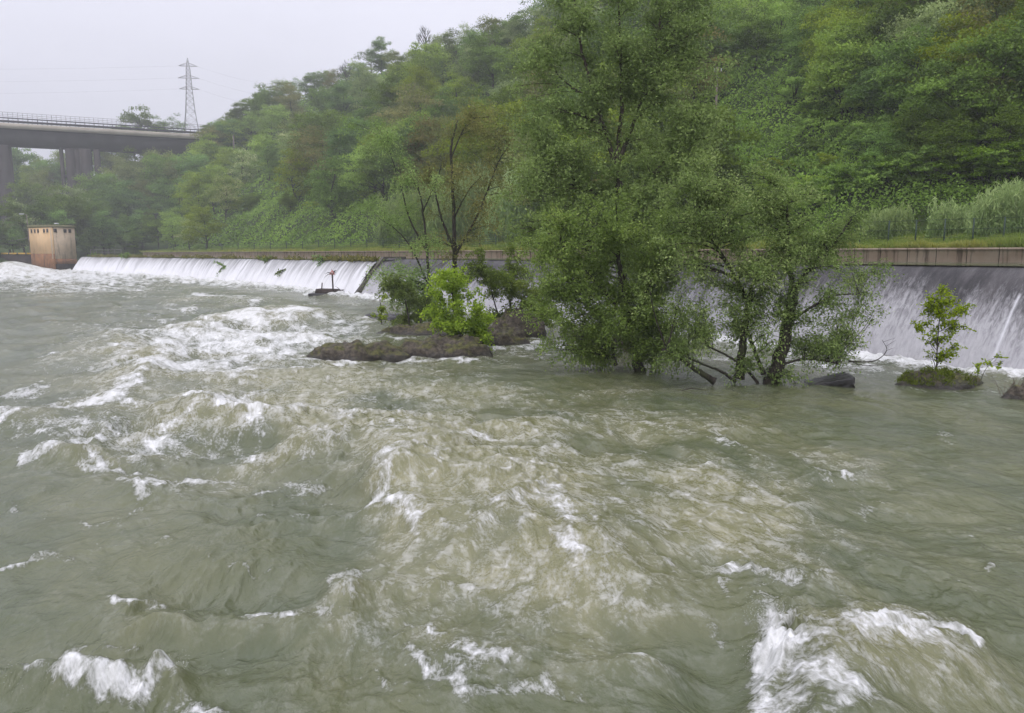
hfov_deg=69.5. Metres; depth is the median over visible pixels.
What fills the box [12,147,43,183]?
tree
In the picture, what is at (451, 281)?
sapling
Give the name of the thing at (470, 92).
tree
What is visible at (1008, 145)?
shrub
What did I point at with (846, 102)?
shrub
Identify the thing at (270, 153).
tree
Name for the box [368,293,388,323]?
sapling
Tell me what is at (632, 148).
tree
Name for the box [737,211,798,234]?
shrub
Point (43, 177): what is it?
tree
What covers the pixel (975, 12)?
tree
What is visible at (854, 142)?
shrub
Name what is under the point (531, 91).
tree
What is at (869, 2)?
tree
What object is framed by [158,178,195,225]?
tree
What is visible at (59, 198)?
tree
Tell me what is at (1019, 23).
tree
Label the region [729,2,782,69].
tree
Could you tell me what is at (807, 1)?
tree
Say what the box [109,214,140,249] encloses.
tree
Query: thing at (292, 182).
tree
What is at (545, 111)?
tree
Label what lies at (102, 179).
tree
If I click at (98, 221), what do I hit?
tree
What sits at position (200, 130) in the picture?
tree
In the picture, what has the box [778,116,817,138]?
shrub
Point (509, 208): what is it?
reed clump
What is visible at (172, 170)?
tree
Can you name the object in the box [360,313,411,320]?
boulder
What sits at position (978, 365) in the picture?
sapling
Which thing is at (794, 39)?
tree
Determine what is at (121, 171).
tree
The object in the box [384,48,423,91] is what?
tree
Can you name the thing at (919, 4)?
tree
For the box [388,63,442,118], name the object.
tree
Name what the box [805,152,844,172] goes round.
shrub
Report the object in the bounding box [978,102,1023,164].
tree
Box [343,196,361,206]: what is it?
shrub
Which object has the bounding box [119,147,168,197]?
tree
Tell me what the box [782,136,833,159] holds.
shrub
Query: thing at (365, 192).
shrub
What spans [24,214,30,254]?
street lamp
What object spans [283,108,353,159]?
tree
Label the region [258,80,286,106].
tree
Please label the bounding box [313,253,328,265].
stranded branch
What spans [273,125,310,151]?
tree
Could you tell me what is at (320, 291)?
concrete block
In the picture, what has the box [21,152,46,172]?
tree
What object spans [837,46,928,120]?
tree
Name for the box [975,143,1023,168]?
shrub
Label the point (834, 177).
shrub
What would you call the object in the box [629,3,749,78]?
tree
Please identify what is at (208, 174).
tree
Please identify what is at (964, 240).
bank grass
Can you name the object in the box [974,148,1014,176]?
shrub
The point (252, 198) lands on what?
tree
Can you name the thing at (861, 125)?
shrub
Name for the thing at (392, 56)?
tree
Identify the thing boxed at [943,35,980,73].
tree
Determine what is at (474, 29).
tree
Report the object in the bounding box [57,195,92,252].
tree
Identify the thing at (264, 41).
sky
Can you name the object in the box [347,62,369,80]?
tree
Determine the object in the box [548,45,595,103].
tree
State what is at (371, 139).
tree
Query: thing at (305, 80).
tree
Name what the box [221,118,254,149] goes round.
tree
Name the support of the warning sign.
on the concrete block
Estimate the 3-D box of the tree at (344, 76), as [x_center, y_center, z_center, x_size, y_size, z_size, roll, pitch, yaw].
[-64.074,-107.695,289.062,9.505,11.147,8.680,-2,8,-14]
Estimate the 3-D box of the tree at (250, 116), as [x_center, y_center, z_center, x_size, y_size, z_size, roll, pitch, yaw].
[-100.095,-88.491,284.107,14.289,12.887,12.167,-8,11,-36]
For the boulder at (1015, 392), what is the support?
in the river water at (200, 511)
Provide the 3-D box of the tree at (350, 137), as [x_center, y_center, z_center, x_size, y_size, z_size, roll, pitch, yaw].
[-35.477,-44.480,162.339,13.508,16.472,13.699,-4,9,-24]
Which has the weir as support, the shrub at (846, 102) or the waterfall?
the waterfall
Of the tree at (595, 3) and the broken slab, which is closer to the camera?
the broken slab
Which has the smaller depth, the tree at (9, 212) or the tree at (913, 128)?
the tree at (913, 128)
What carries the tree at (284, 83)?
on the hillside
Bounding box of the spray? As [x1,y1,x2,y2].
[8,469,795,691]
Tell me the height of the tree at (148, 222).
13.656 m
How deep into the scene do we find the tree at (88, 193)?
259.69 m
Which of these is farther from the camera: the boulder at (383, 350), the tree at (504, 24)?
the tree at (504, 24)
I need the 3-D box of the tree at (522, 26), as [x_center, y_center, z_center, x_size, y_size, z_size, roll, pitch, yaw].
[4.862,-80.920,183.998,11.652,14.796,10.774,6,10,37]
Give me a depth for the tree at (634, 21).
135.96 m
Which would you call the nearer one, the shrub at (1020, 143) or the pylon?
the shrub at (1020, 143)
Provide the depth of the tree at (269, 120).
269.33 m
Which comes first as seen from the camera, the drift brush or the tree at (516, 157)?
the drift brush
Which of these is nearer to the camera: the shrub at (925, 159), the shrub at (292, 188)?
the shrub at (925, 159)
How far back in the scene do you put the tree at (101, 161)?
338.36 m
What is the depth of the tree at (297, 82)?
340.13 m
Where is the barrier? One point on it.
(15, 253)
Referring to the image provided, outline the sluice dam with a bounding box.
[0,255,31,264]
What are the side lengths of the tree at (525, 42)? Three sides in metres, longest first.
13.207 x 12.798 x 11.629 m
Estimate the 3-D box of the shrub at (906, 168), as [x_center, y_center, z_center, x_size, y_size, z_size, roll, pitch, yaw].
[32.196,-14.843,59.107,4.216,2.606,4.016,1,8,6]
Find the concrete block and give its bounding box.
[308,283,340,295]
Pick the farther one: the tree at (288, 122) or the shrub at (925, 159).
the tree at (288, 122)
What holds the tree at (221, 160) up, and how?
on the hillside
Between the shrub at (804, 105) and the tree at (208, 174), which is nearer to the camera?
the shrub at (804, 105)
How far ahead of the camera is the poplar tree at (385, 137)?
44.97 m
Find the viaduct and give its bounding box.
[0,112,203,224]
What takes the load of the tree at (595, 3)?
on the hillside
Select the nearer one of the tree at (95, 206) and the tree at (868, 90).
the tree at (868, 90)
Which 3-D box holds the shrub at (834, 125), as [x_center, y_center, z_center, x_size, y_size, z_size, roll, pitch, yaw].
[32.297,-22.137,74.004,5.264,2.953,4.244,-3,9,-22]
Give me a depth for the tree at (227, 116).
286.83 m
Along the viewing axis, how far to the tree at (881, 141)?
59.91 m
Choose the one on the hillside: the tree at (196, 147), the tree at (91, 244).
the tree at (196, 147)
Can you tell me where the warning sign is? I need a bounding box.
[329,270,334,291]
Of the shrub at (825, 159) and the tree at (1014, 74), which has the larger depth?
the shrub at (825, 159)
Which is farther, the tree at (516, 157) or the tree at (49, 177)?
the tree at (49, 177)
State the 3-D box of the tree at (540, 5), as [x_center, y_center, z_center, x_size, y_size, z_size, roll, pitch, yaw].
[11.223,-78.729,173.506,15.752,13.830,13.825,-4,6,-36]
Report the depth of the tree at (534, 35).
146.23 m
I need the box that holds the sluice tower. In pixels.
[27,225,76,269]
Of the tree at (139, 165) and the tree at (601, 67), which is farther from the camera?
the tree at (139, 165)
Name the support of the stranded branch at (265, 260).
on the weir
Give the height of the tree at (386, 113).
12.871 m
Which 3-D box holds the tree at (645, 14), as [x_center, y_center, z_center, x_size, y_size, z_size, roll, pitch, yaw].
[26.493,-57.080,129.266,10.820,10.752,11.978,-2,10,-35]
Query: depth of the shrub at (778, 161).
72.64 m
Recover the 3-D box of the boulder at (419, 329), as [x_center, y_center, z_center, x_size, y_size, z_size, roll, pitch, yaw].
[-5.389,-1.389,41.985,5.225,1.255,2.815,0,8,0]
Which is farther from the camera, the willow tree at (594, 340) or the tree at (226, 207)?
the tree at (226, 207)
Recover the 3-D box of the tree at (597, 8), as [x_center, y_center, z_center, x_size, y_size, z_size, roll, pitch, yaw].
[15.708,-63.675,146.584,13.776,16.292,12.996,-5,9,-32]
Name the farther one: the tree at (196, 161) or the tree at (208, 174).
the tree at (196, 161)
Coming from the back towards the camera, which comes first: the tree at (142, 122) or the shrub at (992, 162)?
the tree at (142, 122)
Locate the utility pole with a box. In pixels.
[715,67,721,129]
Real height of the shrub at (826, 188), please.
3.455 m
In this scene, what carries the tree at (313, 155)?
on the hillside
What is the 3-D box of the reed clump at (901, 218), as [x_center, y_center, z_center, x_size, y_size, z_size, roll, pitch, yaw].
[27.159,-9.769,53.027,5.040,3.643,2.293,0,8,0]
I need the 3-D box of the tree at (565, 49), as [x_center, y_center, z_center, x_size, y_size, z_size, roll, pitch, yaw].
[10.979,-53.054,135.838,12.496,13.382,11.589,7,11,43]
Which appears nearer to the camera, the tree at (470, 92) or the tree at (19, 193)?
the tree at (470, 92)
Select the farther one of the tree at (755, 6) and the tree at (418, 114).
the tree at (418, 114)
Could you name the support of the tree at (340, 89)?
on the hillside
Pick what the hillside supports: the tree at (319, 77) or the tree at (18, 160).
the tree at (319, 77)
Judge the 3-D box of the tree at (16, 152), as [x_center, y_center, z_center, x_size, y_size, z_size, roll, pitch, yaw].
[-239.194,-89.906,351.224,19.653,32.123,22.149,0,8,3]
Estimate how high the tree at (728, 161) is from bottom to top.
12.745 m
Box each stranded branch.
[119,251,131,258]
[213,261,225,276]
[257,255,271,263]
[274,268,285,276]
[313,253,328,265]
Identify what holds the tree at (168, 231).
on the hillside
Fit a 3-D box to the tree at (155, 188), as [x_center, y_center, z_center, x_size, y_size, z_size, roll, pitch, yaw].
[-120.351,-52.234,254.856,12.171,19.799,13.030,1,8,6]
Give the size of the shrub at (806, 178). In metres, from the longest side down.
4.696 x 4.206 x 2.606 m
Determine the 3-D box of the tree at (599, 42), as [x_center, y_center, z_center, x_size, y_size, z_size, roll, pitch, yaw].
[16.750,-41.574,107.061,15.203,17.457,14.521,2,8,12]
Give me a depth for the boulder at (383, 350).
31.36 m
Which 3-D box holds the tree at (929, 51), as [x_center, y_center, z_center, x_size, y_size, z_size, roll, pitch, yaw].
[38.123,-23.538,62.454,10.731,10.358,11.141,0,8,0]
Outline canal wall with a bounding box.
[143,247,1023,266]
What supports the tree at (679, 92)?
on the hillside
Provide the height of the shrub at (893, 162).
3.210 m
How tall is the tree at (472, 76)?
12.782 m
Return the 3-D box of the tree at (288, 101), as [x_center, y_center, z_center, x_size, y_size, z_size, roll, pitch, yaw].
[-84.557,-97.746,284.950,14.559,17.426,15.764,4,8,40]
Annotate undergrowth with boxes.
[166,0,1023,248]
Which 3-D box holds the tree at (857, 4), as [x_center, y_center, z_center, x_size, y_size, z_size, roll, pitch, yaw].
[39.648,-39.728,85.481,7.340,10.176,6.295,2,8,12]
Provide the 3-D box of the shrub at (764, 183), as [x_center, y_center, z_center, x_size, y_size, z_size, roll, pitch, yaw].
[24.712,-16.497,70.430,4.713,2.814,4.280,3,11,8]
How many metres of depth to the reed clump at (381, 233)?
112.31 m
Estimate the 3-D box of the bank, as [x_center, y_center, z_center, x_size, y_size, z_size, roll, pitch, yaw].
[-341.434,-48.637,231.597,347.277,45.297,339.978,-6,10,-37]
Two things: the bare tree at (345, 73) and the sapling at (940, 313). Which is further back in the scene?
the bare tree at (345, 73)
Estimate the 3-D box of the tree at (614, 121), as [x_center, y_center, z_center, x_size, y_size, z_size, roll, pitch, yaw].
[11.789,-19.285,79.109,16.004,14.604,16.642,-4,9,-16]
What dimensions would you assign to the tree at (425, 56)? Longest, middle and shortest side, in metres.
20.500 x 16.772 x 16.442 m
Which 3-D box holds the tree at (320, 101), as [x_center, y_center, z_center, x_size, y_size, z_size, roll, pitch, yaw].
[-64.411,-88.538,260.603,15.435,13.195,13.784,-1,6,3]
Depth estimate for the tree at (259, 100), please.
283.38 m
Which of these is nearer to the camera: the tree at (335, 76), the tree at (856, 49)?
the tree at (856, 49)
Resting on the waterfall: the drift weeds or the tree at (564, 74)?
the drift weeds
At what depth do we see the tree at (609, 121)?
75.74 m
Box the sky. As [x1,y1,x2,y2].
[0,0,543,174]
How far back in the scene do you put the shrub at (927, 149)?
57.38 m
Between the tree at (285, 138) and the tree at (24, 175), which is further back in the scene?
the tree at (24, 175)
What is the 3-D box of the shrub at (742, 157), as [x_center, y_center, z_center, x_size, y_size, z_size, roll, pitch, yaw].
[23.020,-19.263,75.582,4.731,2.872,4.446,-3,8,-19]
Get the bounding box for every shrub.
[254,189,270,199]
[290,186,308,196]
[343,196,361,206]
[357,188,376,199]
[371,271,443,326]
[458,242,557,333]
[727,39,746,56]
[728,154,758,176]
[737,189,754,204]
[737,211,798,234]
[749,168,797,191]
[758,157,797,174]
[769,75,811,104]
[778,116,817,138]
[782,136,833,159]
[782,184,835,216]
[783,164,853,198]
[789,174,828,199]
[793,100,841,126]
[798,79,841,108]
[799,63,828,80]
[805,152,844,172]
[817,121,857,145]
[826,163,870,195]
[827,95,863,115]
[828,153,903,193]
[828,175,863,195]
[836,163,889,192]
[840,129,884,160]
[850,113,898,147]
[860,153,915,190]
[882,156,924,185]
[887,154,940,185]
[897,143,962,184]
[909,145,987,183]
[932,123,1000,149]
[934,139,1018,181]
[938,148,980,178]
[973,146,1023,180]
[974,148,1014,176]
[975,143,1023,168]
[994,138,1023,163]
[996,139,1023,176]
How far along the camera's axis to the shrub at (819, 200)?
63.72 m
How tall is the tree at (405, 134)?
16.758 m
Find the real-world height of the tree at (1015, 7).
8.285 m
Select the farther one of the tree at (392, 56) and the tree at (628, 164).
the tree at (392, 56)
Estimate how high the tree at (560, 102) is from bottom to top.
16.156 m
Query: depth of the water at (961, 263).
42.07 m
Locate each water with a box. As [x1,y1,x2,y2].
[0,261,1023,712]
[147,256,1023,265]
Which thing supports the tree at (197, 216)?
on the hillside
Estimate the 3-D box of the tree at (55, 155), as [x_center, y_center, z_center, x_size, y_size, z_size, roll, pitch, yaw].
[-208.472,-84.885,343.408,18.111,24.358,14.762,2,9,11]
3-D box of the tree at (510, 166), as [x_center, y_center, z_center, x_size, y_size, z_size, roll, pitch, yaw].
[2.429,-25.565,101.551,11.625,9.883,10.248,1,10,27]
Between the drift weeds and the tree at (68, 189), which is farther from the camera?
the tree at (68, 189)
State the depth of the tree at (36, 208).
202.57 m
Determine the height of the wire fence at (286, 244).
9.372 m
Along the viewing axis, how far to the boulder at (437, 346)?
32.25 m
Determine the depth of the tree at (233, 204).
206.34 m
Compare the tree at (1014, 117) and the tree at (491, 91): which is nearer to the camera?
the tree at (1014, 117)
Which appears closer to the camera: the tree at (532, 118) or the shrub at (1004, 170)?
the shrub at (1004, 170)
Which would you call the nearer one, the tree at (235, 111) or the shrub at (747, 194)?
the shrub at (747, 194)
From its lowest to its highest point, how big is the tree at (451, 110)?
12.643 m
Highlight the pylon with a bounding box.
[179,58,198,131]
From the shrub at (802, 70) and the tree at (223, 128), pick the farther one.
the tree at (223, 128)
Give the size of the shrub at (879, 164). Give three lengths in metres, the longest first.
6.200 x 6.130 x 3.465 m
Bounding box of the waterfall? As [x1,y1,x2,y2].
[73,257,377,293]
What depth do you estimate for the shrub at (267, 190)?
204.92 m
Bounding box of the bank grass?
[139,227,1023,251]
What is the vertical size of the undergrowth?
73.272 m
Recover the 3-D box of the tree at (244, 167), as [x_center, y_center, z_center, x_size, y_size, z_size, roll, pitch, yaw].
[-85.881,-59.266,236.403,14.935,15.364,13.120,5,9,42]
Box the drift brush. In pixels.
[992,376,1023,394]
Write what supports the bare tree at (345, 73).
on the hillside
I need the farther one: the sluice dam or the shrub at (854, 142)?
the sluice dam
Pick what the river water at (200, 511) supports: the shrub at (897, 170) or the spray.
the spray
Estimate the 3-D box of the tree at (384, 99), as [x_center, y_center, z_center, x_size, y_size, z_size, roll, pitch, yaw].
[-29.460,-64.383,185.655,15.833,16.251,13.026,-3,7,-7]
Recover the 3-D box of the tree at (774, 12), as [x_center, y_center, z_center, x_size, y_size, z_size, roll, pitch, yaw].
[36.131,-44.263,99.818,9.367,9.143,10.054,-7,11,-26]
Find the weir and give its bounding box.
[354,257,405,293]
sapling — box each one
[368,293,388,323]
[416,260,497,352]
[910,283,976,367]
[971,351,1008,378]
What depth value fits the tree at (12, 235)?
199.16 m
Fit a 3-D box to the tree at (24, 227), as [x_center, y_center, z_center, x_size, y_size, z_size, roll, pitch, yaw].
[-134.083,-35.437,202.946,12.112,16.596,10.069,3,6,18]
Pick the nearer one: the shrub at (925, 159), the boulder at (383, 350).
the boulder at (383, 350)
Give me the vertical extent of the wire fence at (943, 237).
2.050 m
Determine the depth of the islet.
25.16 m
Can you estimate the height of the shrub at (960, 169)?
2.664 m
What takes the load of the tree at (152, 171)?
on the hillside
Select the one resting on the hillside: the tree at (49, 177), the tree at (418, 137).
the tree at (418, 137)
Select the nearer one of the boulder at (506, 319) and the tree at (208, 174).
the boulder at (506, 319)
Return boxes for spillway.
[362,259,1023,368]
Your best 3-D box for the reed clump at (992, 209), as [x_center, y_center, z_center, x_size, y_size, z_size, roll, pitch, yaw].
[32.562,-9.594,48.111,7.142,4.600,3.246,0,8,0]
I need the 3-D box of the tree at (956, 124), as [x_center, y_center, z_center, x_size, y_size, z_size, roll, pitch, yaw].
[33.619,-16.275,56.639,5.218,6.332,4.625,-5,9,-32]
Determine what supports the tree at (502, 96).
on the hillside
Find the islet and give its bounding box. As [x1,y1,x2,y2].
[894,365,983,390]
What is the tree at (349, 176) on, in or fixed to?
on the hillside
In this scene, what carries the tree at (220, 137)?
on the hillside
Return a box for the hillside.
[49,0,1023,252]
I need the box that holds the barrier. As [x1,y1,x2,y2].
[0,253,30,253]
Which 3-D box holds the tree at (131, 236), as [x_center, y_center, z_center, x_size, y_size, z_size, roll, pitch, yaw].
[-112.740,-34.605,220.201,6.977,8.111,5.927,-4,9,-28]
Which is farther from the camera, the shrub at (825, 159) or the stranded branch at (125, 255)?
the stranded branch at (125, 255)
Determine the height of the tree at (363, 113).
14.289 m
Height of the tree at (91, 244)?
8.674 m
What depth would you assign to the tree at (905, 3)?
72.42 m
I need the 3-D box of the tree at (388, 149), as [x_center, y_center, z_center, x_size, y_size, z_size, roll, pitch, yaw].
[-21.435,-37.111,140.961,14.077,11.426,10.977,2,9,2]
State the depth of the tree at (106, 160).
337.41 m
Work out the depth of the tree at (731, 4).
108.06 m
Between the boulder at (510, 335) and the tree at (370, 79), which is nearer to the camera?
the boulder at (510, 335)
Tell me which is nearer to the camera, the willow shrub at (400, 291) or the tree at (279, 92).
the willow shrub at (400, 291)
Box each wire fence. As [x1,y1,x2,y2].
[130,234,495,250]
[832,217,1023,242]
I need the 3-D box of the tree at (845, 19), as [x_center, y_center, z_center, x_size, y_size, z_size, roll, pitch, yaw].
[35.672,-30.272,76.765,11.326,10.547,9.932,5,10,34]
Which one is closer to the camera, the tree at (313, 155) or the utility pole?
the utility pole
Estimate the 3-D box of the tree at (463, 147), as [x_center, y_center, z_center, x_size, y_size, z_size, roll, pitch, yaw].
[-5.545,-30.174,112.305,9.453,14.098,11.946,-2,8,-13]
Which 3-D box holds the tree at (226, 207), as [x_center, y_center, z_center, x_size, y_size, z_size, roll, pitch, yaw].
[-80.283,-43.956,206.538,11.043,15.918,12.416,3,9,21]
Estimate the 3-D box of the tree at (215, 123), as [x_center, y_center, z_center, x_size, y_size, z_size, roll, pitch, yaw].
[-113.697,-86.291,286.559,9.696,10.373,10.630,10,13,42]
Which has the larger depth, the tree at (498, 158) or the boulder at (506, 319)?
the tree at (498, 158)
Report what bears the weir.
in the river water at (200, 511)
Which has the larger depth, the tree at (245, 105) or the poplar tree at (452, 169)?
the tree at (245, 105)
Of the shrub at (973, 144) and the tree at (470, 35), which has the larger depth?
the tree at (470, 35)
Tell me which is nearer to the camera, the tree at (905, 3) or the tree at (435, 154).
the tree at (905, 3)
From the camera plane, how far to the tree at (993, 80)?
56.14 m
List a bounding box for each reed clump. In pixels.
[369,169,454,245]
[420,156,509,243]
[474,165,546,243]
[861,196,915,238]
[924,196,979,238]
[964,175,1023,236]
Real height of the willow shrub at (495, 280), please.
5.886 m
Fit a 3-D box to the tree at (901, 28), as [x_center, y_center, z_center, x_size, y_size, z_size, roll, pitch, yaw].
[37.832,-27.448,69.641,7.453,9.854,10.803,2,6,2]
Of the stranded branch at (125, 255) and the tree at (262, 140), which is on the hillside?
the tree at (262, 140)
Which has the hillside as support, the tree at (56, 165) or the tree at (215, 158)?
the tree at (215, 158)
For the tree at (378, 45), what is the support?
on the hillside
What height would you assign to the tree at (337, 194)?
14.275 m
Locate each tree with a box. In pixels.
[0,194,30,252]
[0,200,39,252]
[0,219,7,249]
[0,221,27,254]
[3,180,55,205]
[12,147,23,179]
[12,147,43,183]
[14,165,36,192]
[17,193,62,236]
[20,165,63,203]
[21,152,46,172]
[29,163,56,191]
[30,158,66,188]
[33,207,77,236]
[40,182,92,225]
[49,149,66,183]
[55,183,92,219]
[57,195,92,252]
[71,176,96,216]
[72,170,127,216]
[76,227,105,253]
[78,192,113,241]
[86,209,129,253]
[88,182,127,230]
[92,151,113,175]
[93,125,132,172]
[96,154,138,189]
[99,231,116,253]
[106,177,147,226]
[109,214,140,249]
[113,124,142,161]
[113,145,142,191]
[116,104,162,158]
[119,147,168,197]
[121,208,156,248]
[121,227,143,252]
[127,179,156,215]
[136,207,174,248]
[138,152,183,197]
[143,176,176,223]
[146,115,169,132]
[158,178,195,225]
[158,206,197,246]
[159,147,194,206]
[162,112,189,132]
[169,151,216,196]
[170,170,221,213]
[173,217,210,248]
[179,205,228,248]
[182,132,226,167]
[190,125,229,146]
[195,162,235,213]
[196,124,213,140]
[201,143,235,166]
[201,172,248,219]
[203,127,232,147]
[204,120,221,137]
[206,146,247,177]
[214,118,247,146]
[217,111,237,125]
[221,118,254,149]
[224,146,263,190]
[228,196,249,213]
[229,103,247,125]
[235,98,257,123]
[235,110,266,138]
[237,193,260,209]
[245,81,286,120]
[246,127,281,165]
[253,103,292,139]
[256,142,280,183]
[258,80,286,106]
[269,80,299,109]
[269,81,306,118]
[271,145,314,201]
[273,109,312,139]
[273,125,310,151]
[279,190,297,213]
[282,124,338,180]
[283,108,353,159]
[292,78,308,100]
[296,72,323,98]
[300,153,353,219]
[305,86,347,113]
[310,69,332,89]
[318,78,360,117]
[321,116,372,181]
[323,68,346,91]
[330,68,342,85]
[331,110,471,323]
[332,145,396,193]
[336,67,355,89]
[337,61,354,99]
[339,98,393,132]
[344,58,384,108]
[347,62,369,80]
[347,141,406,199]
[352,48,379,72]
[352,96,395,127]
[353,122,391,173]
[362,68,419,117]
[364,106,400,132]
[366,36,395,73]
[366,133,406,184]
[372,114,446,193]
[381,49,400,73]
[381,83,449,132]
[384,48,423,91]
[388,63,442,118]
[389,109,444,152]
[391,52,407,82]
[391,114,447,181]
[399,41,458,89]
[406,94,530,315]
[413,112,463,183]
[415,39,443,70]
[416,25,432,44]
[419,83,462,130]
[421,120,489,181]
[427,30,459,69]
[432,72,484,109]
[440,96,559,185]
[442,113,493,184]
[443,27,467,66]
[451,45,491,89]
[454,28,501,88]
[455,22,475,55]
[456,81,494,121]
[458,31,511,88]
[466,23,487,36]
[470,70,540,120]
[475,13,509,48]
[476,134,521,181]
[477,103,524,147]
[481,0,746,352]
[484,78,526,97]
[485,69,563,107]
[489,18,521,53]
[489,48,547,93]
[496,122,571,218]
[498,8,533,51]
[500,137,532,180]
[505,0,539,44]
[505,14,565,64]
[507,35,554,87]
[507,185,714,377]
[508,109,639,220]
[514,60,556,100]
[519,102,557,143]
[525,3,565,45]
[527,76,618,143]
[528,0,570,44]
[530,96,564,133]
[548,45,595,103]
[549,53,605,116]
[551,33,581,83]
[554,110,656,210]
[555,104,656,205]
[564,0,610,22]
[566,0,614,40]
[571,32,627,73]
[575,1,650,75]
[586,100,725,218]
[592,42,701,106]
[600,0,648,30]
[601,68,700,125]
[603,100,683,208]
[626,103,764,213]
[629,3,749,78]
[630,139,904,387]
[633,0,653,13]
[639,2,657,34]
[670,25,742,102]
[705,0,762,56]
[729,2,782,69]
[739,0,804,46]
[742,0,773,17]
[779,0,818,15]
[779,2,835,73]
[794,0,878,70]
[797,17,880,119]
[802,12,879,108]
[822,0,887,35]
[833,0,949,87]
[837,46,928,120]
[851,38,903,108]
[853,0,894,32]
[860,122,913,191]
[865,18,963,127]
[871,8,959,111]
[874,0,951,41]
[880,11,1020,121]
[880,108,941,181]
[895,0,947,38]
[896,36,1006,143]
[899,108,951,158]
[910,103,983,172]
[914,0,1013,37]
[933,0,1018,41]
[940,34,1023,142]
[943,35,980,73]
[945,10,1023,142]
[973,0,1023,36]
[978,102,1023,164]
[980,20,1023,101]
[1005,12,1023,30]
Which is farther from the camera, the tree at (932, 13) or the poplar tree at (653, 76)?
the tree at (932, 13)
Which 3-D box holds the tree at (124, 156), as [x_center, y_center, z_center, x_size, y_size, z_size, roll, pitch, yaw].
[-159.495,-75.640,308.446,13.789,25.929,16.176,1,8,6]
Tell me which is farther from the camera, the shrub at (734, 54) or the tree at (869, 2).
the shrub at (734, 54)
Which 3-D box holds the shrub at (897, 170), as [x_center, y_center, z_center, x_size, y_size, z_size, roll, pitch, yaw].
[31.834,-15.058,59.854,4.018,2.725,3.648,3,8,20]
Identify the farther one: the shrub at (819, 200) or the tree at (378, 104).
the tree at (378, 104)
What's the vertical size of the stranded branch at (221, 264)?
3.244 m
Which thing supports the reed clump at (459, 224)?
on the hillside
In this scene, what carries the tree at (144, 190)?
on the hillside
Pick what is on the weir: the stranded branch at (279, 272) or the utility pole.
the stranded branch at (279, 272)
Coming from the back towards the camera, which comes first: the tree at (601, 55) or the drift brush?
the tree at (601, 55)
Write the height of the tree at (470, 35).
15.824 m
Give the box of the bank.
[0,195,142,262]
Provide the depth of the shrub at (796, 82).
83.97 m
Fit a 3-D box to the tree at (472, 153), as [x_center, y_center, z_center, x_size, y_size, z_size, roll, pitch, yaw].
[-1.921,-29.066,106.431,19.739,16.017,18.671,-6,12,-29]
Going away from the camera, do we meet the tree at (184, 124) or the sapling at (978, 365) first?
the sapling at (978, 365)
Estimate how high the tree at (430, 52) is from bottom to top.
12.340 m
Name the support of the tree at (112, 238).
on the bank
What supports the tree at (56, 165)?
on the bank
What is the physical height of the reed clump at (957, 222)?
3.585 m
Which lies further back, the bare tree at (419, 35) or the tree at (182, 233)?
the bare tree at (419, 35)
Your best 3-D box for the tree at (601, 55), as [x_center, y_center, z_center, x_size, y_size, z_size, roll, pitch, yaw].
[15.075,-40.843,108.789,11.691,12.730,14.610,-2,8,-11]
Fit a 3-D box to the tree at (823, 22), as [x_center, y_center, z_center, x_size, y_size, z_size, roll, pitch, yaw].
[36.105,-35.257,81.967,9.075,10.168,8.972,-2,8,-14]
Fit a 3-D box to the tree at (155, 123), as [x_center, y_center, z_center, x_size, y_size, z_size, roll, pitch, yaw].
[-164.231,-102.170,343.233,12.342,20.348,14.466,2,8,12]
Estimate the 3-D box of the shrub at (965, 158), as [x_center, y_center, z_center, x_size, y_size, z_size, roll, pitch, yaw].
[34.805,-14.479,55.242,5.652,3.213,6.160,2,9,26]
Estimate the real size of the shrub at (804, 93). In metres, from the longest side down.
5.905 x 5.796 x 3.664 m
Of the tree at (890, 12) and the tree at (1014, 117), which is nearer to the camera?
the tree at (1014, 117)
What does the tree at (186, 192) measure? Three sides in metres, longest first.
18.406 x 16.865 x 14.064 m
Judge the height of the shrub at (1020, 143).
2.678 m
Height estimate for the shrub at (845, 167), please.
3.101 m
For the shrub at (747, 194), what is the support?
on the hillside
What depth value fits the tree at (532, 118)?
105.44 m
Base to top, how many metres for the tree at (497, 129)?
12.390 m
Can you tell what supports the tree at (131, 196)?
on the hillside
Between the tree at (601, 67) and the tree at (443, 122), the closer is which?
the tree at (601, 67)
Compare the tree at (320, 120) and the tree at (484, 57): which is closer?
the tree at (484, 57)
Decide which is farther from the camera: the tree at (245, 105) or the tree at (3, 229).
the tree at (245, 105)
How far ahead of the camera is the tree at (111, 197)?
248.95 m
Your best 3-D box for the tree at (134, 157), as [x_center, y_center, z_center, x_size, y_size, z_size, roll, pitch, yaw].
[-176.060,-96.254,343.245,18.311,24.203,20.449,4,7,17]
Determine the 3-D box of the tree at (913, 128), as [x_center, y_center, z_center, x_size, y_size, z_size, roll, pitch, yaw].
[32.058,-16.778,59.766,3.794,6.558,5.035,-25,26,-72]
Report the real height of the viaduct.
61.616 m
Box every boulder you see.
[306,339,410,362]
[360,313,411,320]
[377,321,452,335]
[400,333,493,358]
[484,325,529,345]
[492,307,546,336]
[1001,383,1023,399]
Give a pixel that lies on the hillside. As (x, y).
(923, 224)
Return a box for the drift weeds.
[91,253,379,262]
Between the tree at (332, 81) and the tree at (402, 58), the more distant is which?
the tree at (332, 81)
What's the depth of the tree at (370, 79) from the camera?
227.72 m
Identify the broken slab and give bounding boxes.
[804,372,854,387]
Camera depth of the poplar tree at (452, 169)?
45.68 m
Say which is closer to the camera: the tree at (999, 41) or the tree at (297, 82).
the tree at (999, 41)
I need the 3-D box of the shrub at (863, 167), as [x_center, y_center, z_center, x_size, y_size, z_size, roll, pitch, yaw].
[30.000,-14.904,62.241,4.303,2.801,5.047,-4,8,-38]

